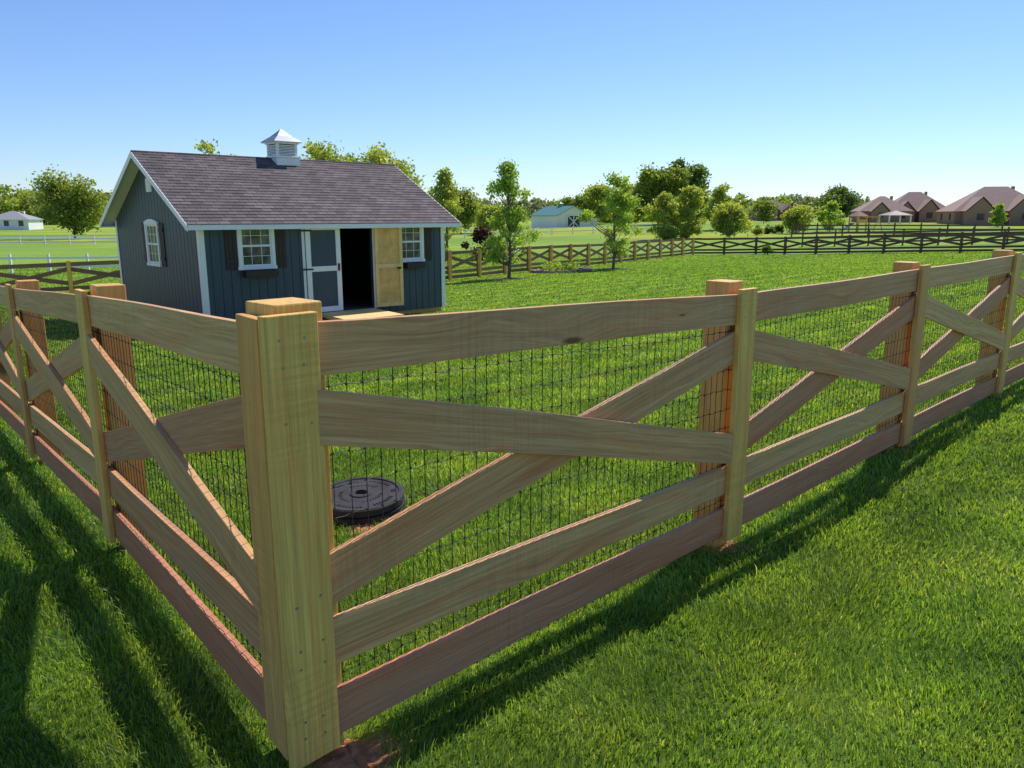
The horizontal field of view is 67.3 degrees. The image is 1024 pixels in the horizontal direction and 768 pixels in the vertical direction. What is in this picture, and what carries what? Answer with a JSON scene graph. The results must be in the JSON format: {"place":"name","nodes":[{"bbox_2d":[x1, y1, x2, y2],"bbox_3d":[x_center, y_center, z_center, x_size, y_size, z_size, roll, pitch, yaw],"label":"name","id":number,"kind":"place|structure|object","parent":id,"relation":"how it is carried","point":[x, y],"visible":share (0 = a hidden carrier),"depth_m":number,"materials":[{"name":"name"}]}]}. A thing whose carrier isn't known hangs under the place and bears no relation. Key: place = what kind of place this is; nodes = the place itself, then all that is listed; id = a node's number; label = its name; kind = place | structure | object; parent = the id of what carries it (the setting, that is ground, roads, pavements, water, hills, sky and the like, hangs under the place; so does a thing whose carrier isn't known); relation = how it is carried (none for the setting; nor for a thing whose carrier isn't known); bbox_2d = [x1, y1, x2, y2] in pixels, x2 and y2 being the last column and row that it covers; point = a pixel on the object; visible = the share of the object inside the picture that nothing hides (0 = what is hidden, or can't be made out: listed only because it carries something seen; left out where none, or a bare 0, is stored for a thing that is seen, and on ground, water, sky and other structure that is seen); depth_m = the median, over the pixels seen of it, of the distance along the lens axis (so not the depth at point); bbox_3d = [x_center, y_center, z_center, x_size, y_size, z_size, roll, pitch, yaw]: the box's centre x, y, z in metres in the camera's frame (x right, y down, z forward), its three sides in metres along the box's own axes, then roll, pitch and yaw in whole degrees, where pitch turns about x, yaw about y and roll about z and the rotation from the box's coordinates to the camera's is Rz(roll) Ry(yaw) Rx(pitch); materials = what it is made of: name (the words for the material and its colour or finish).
{"place":"outdoors","nodes":[
{"label":"outdoors","id":0,"kind":"place"},
{"bbox_2d":[0,217,1023,767],"bbox_3d":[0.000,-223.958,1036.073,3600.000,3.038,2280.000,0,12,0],"label":"ground","id":1,"kind":"structure","parent":0,"point":[582,235],"depth_m":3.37,"materials":[{"name":"green plant"}]},
{"bbox_2d":[0,220,43,229],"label":"walls","id":2,"kind":"structure","parent":1,"relation":"on","point":[29,224],"depth_m":173.02,"materials":[{"name":"white paint"}]},
{"bbox_2d":[4,221,23,225],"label":"windows","id":3,"kind":"structure","parent":2,"relation":"attached to","point":[6,223],"depth_m":172.56,"materials":[{"name":"black glass"}]},
{"bbox_2d":[0,211,43,219],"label":"roof","id":4,"kind":"structure","parent":2,"relation":"on","point":[12,215],"depth_m":173.87,"materials":[{"name":"grey"}]},
{"bbox_2d":[0,235,116,244],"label":"white rail fence","id":5,"kind":"object","parent":1,"relation":"on","point":[45,239],"visible":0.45,"depth_m":94.36,"materials":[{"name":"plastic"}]},
{"bbox_2d":[0,253,118,272],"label":"white rail fence","id":6,"kind":"object","parent":1,"relation":"on","point":[48,257],"visible":0.34,"depth_m":45.43,"materials":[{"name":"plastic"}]},
{"bbox_2d":[26,164,107,237],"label":"deciduous tree","id":7,"kind":"object","parent":1,"relation":"on","point":[76,207],"visible":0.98,"depth_m":114.52,"materials":[{"name":"green plant"}]},
{"bbox_2d":[0,279,288,760],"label":"wooden crossbuck fence","id":8,"kind":"object","parent":1,"relation":"on","point":[135,521],"visible":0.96,"depth_m":3.02,"materials":[{"name":"brown wood"}]},
{"bbox_2d":[194,139,235,155],"bbox_3d":[-22.522,-13.972,58.458,5.520,8.942,5.467,0,12,0],"label":"deciduous tree","id":9,"kind":"object","parent":1,"relation":"on","point":[205,146],"visible":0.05,"depth_m":56.96,"materials":[{"name":"green plant"}]},
{"bbox_2d":[99,129,460,320],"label":"garden shed","id":10,"kind":"structure","parent":1,"relation":"on","point":[226,236],"depth_m":18.17,"materials":[{"name":"wood"}]},
{"bbox_2d":[236,229,277,269],"bbox_3d":[-5.593,-3.055,16.827,0.890,1.080,0.065,-11,17,-42],"label":"window front","id":11,"kind":"structure","parent":10,"relation":"in","point":[255,247],"depth_m":16.86,"materials":[{"name":"white glass"}]},
{"bbox_2d":[301,228,342,311],"bbox_3d":[-4.436,-2.696,17.998,1.000,2.020,0.080,-11,17,-42],"label":"door leaf closed","id":12,"kind":"structure","parent":10,"relation":"in","point":[323,249],"depth_m":18.04,"materials":[{"name":"white paint"}]},
{"bbox_2d":[373,228,403,306],"bbox_3d":[-3.070,-2.954,19.179,0.760,2.020,0.085,-9,15,-36],"label":"door leaf open","id":13,"kind":"structure","parent":10,"relation":"in","point":[388,253],"depth_m":19.18,"materials":[{"name":"brown wood"}]},
{"bbox_2d":[402,227,424,261],"bbox_3d":[-2.595,-3.650,19.559,0.890,1.080,0.065,-11,17,-42],"label":"window front right","id":14,"kind":"structure","parent":10,"relation":"in","point":[412,238],"depth_m":19.67,"materials":[{"name":"white glass"}]},
{"bbox_2d":[299,135,366,162],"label":"deciduous tree","id":15,"kind":"object","parent":1,"relation":"on","point":[315,151],"visible":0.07,"depth_m":65.86,"materials":[{"name":"green plant"}]},
{"bbox_2d":[0,237,694,294],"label":"wooden crossbuck fence","id":16,"kind":"object","parent":1,"relation":"on","point":[449,267],"visible":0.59,"depth_m":38.09,"materials":[{"name":"brown wood"}]},
{"bbox_2d":[338,522,380,534],"bbox_3d":[-0.844,0.805,4.306,0.258,0.050,0.370,-9,15,-34],"label":"dirt patch","id":17,"kind":"object","parent":1,"relation":"on","point":[363,527],"visible":0.28,"depth_m":4.27,"materials":[{"name":"brown soil"}]},
{"bbox_2d":[331,477,405,526],"bbox_3d":[-0.890,0.721,4.557,0.513,0.173,0.513,-7,17,-22],"label":"septic tank lid","id":18,"kind":"object","parent":1,"relation":"on","point":[343,502],"visible":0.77,"depth_m":4.46,"materials":[{"name":"black plastic"}]},
{"bbox_2d":[354,141,425,188],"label":"deciduous tree","id":19,"kind":"object","parent":1,"relation":"on","point":[379,155],"visible":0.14,"depth_m":68.44,"materials":[{"name":"green plant"}]},
{"bbox_2d":[0,184,792,224],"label":"treeline","id":20,"kind":"object","parent":1,"relation":"on","point":[20,201],"visible":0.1,"depth_m":242.35,"materials":[{"name":"green plant"}]},
{"bbox_2d":[427,166,466,260],"bbox_3d":[-4.625,-11.565,52.515,3.157,6.470,3.243,0,12,0],"label":"young tree","id":21,"kind":"object","parent":1,"relation":"on","point":[441,191],"visible":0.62,"depth_m":52.19,"materials":[{"name":"green plant"}]},
{"bbox_2d":[445,187,482,233],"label":"deciduous tree","id":22,"kind":"object","parent":1,"relation":"on","point":[471,205],"visible":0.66,"depth_m":116.21,"materials":[{"name":"green plant"}]},
{"bbox_2d":[461,223,494,259],"bbox_3d":[-2.164,-10.120,54.986,2.397,2.674,2.596,6,14,27],"label":"red leaf shrub","id":23,"kind":"object","parent":1,"relation":"on","point":[479,234],"visible":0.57,"depth_m":54.71,"materials":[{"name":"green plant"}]},
{"bbox_2d":[474,203,502,231],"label":"deciduous tree","id":24,"kind":"object","parent":1,"relation":"on","point":[484,213],"visible":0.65,"depth_m":108.16,"materials":[{"name":"green plant"}]},
{"bbox_2d":[477,158,543,277],"bbox_3d":[-0.068,-7.536,35.304,2.640,5.473,2.963,6,14,27],"label":"young tree","id":25,"kind":"object","parent":1,"relation":"on","point":[505,183],"visible":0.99,"depth_m":35.06,"materials":[{"name":"green plant"}]},
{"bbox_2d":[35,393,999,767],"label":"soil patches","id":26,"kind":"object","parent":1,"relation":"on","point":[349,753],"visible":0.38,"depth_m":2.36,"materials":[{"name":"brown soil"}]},
{"bbox_2d":[444,224,651,237],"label":"white rail fence","id":27,"kind":"object","parent":1,"relation":"on","point":[551,228],"visible":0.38,"depth_m":105.02,"materials":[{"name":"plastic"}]},
{"bbox_2d":[491,267,627,279],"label":"mulch rings","id":28,"kind":"object","parent":1,"relation":"on","point":[504,278],"visible":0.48,"depth_m":39.88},
{"bbox_2d":[530,257,591,273],"bbox_3d":[2.600,-6.168,40.619,3.260,1.012,2.842,0,12,0],"label":"garden bed","id":29,"kind":"object","parent":1,"relation":"on","point":[567,268],"visible":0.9,"depth_m":40.02,"materials":[{"name":"green plant"}]},
{"bbox_2d":[529,202,600,227],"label":"white barn","id":30,"kind":"structure","parent":1,"relation":"on","point":[560,215],"depth_m":160.60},
{"bbox_2d":[567,215,580,226],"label":"x braced doors","id":31,"kind":"structure","parent":30,"relation":"in","point":[572,220],"depth_m":159.96,"materials":[{"name":"white paint"}]},
{"bbox_2d":[556,192,594,211],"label":"deciduous tree","id":32,"kind":"object","parent":1,"relation":"on","point":[570,201],"visible":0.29,"depth_m":199.27,"materials":[{"name":"green plant"}]},
{"bbox_2d":[579,180,614,222],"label":"deciduous tree","id":33,"kind":"object","parent":1,"relation":"on","point":[593,194],"visible":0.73,"depth_m":192.22,"materials":[{"name":"green plant"}]},
{"bbox_2d":[576,171,644,267],"bbox_3d":[5.759,-8.930,42.075,3.419,5.348,3.943,-10,16,-39],"label":"young tree","id":34,"kind":"object","parent":1,"relation":"on","point":[623,202],"visible":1,"depth_m":41.56,"materials":[{"name":"green plant"}]},
{"bbox_2d":[609,184,645,224],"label":"deciduous tree","id":35,"kind":"object","parent":1,"relation":"on","point":[630,188],"visible":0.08,"depth_m":146.33,"materials":[{"name":"green plant"}]},
{"bbox_2d":[245,250,1023,767],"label":"wooden crossbuck fence","id":36,"kind":"object","parent":1,"relation":"on","point":[305,350],"visible":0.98,"depth_m":2.88,"materials":[{"name":"brown wood"}]},
{"bbox_2d":[629,162,693,222],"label":"deciduous tree","id":37,"kind":"object","parent":1,"relation":"on","point":[651,185],"visible":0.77,"depth_m":133.69,"materials":[{"name":"green plant"}]},
{"bbox_2d":[639,191,689,239],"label":"deciduous tree","id":38,"kind":"object","parent":1,"relation":"on","point":[665,203],"visible":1,"depth_m":87.33,"materials":[{"name":"green plant"}]},
{"bbox_2d":[477,193,870,219],"bbox_3d":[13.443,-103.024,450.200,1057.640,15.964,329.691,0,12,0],"label":"distant woodland","id":39,"kind":"object","parent":1,"relation":"on","point":[533,205],"visible":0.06,"depth_m":359.04,"materials":[{"name":"green plant"}]},
{"bbox_2d":[664,157,712,222],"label":"deciduous tree","id":40,"kind":"object","parent":1,"relation":"on","point":[699,177],"visible":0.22,"depth_m":138.13,"materials":[{"name":"green plant"}]},
{"bbox_2d":[672,184,708,237],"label":"deciduous tree","id":41,"kind":"object","parent":1,"relation":"on","point":[693,206],"visible":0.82,"depth_m":88.91,"materials":[{"name":"green plant"}]},
{"bbox_2d":[702,204,710,220],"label":"deciduous tree","id":42,"kind":"object","parent":1,"relation":"on","point":[707,216],"visible":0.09,"depth_m":147.17,"materials":[{"name":"green plant"}]},
{"bbox_2d":[701,182,740,220],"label":"deciduous tree","id":43,"kind":"object","parent":1,"relation":"on","point":[719,195],"visible":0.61,"depth_m":108.05,"materials":[{"name":"green plant"}]},
{"bbox_2d":[709,198,755,237],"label":"deciduous tree","id":44,"kind":"object","parent":1,"relation":"on","point":[727,217],"visible":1,"depth_m":85.31,"materials":[{"name":"green plant"}]},
{"bbox_2d":[749,225,764,234],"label":"round shrub","id":45,"kind":"object","parent":1,"relation":"on","point":[757,230],"visible":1,"depth_m":89.72,"materials":[{"name":"green plant"}]},
{"bbox_2d":[748,200,780,222],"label":"deciduous tree","id":46,"kind":"object","parent":1,"relation":"on","point":[765,211],"visible":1,"depth_m":145.44,"materials":[{"name":"green plant"}]},
{"bbox_2d":[760,244,775,254],"bbox_3d":[20.436,-10.763,61.646,1.035,0.925,1.447,0,12,0],"label":"round shrub","id":47,"kind":"object","parent":1,"relation":"on","point":[766,249],"visible":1,"depth_m":61.31,"materials":[{"name":"green plant"}]},
{"bbox_2d":[763,224,775,233],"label":"round shrub","id":48,"kind":"object","parent":1,"relation":"on","point":[769,229],"visible":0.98,"depth_m":93.84,"materials":[{"name":"green plant"}]},
{"bbox_2d":[748,203,795,220],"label":"walls","id":49,"kind":"structure","parent":1,"relation":"on","point":[753,218],"depth_m":190.87,"materials":[{"name":"brown brick"}]},
{"bbox_2d":[746,200,793,210],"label":"roof","id":50,"kind":"structure","parent":49,"relation":"on","point":[784,206],"depth_m":191.71,"materials":[{"name":"grey"}]},
{"bbox_2d":[773,224,783,233],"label":"round shrub","id":51,"kind":"object","parent":1,"relation":"on","point":[778,228],"visible":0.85,"depth_m":94.67,"materials":[{"name":"green plant"}]},
{"bbox_2d":[776,202,816,232],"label":"deciduous tree","id":52,"kind":"object","parent":1,"relation":"on","point":[799,214],"visible":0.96,"depth_m":92.36,"materials":[{"name":"green plant"}]},
{"bbox_2d":[815,200,848,231],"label":"deciduous tree","id":53,"kind":"object","parent":1,"relation":"on","point":[826,215],"visible":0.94,"depth_m":97.13,"materials":[{"name":"green plant"}]},
{"bbox_2d":[810,183,868,219],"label":"deciduous tree","id":54,"kind":"object","parent":1,"relation":"on","point":[844,196],"visible":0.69,"depth_m":200.72,"materials":[{"name":"green plant"}]},
{"bbox_2d":[694,231,1023,254],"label":"wooden crossbuck fence","id":55,"kind":"object","parent":1,"relation":"on","point":[1003,245],"visible":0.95,"depth_m":56.58,"materials":[{"name":"brown wood"}]},
{"bbox_2d":[848,216,881,231],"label":"frame and swings","id":56,"kind":"object","parent":1,"relation":"on","point":[861,221],"visible":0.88,"depth_m":97.37,"materials":[{"name":"brown wood"}]},
{"bbox_2d":[849,211,867,215],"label":"canopy","id":57,"kind":"object","parent":56,"relation":"on","point":[858,213],"visible":1,"depth_m":97.22,"materials":[{"name":"brown fabric"}]},
{"bbox_2d":[851,203,911,222],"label":"walls","id":58,"kind":"structure","parent":1,"relation":"on","point":[881,208],"depth_m":162.81,"materials":[{"name":"brown brick"}]},
{"bbox_2d":[853,213,904,217],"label":"windows","id":59,"kind":"structure","parent":58,"relation":"attached to","point":[882,216],"depth_m":162.13,"materials":[{"name":"black glass"}]},
{"bbox_2d":[852,196,912,211],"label":"roof","id":60,"kind":"structure","parent":58,"relation":"on","point":[890,205],"depth_m":164.75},
{"bbox_2d":[878,210,911,223],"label":"white gazebo","id":61,"kind":"object","parent":1,"relation":"on","point":[895,212],"visible":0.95,"depth_m":144.98,"materials":[{"name":"paint"}]},
{"bbox_2d":[791,223,1023,236],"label":"dark rail fence","id":62,"kind":"object","parent":1,"relation":"on","point":[894,225],"visible":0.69,"depth_m":80.57,"materials":[{"name":"brown wood"}]},
{"bbox_2d":[801,227,1023,246],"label":"dark rail fence","id":63,"kind":"object","parent":1,"relation":"on","point":[938,231],"visible":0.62,"depth_m":65.11,"materials":[{"name":"brown wood"}]},
{"bbox_2d":[904,201,937,221],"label":"walls","id":64,"kind":"structure","parent":1,"relation":"on","point":[920,216],"depth_m":165.13,"materials":[{"name":"brown brick"}]},
{"bbox_2d":[894,192,944,210],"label":"roof","id":65,"kind":"structure","parent":64,"relation":"on","point":[918,201],"depth_m":168.79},
{"bbox_2d":[926,212,932,217],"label":"windows","id":66,"kind":"structure","parent":64,"relation":"attached to","point":[929,215],"depth_m":164.84,"materials":[{"name":"black glass"}]},
{"bbox_2d":[937,198,1023,224],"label":"walls","id":67,"kind":"structure","parent":1,"relation":"on","point":[982,205],"depth_m":139.33,"materials":[{"name":"brown brick"}]},
{"bbox_2d":[936,186,1023,211],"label":"roof","id":68,"kind":"structure","parent":67,"relation":"on","point":[1010,198],"depth_m":143.38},
{"bbox_2d":[940,213,1023,219],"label":"windows","id":69,"kind":"structure","parent":67,"relation":"attached to","point":[980,216],"depth_m":139.18,"materials":[{"name":"black glass"}]},
{"bbox_2d":[988,202,1007,226],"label":"deciduous tree","id":70,"kind":"object","parent":1,"relation":"on","point":[999,214],"visible":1,"depth_m":114.84,"materials":[{"name":"green plant"}]},
{"bbox_2d":[0,0,1023,205],"label":"sky","id":71,"kind":"structure","parent":0,"point":[895,98],"materials":[{"name":"blue"}]}
]}

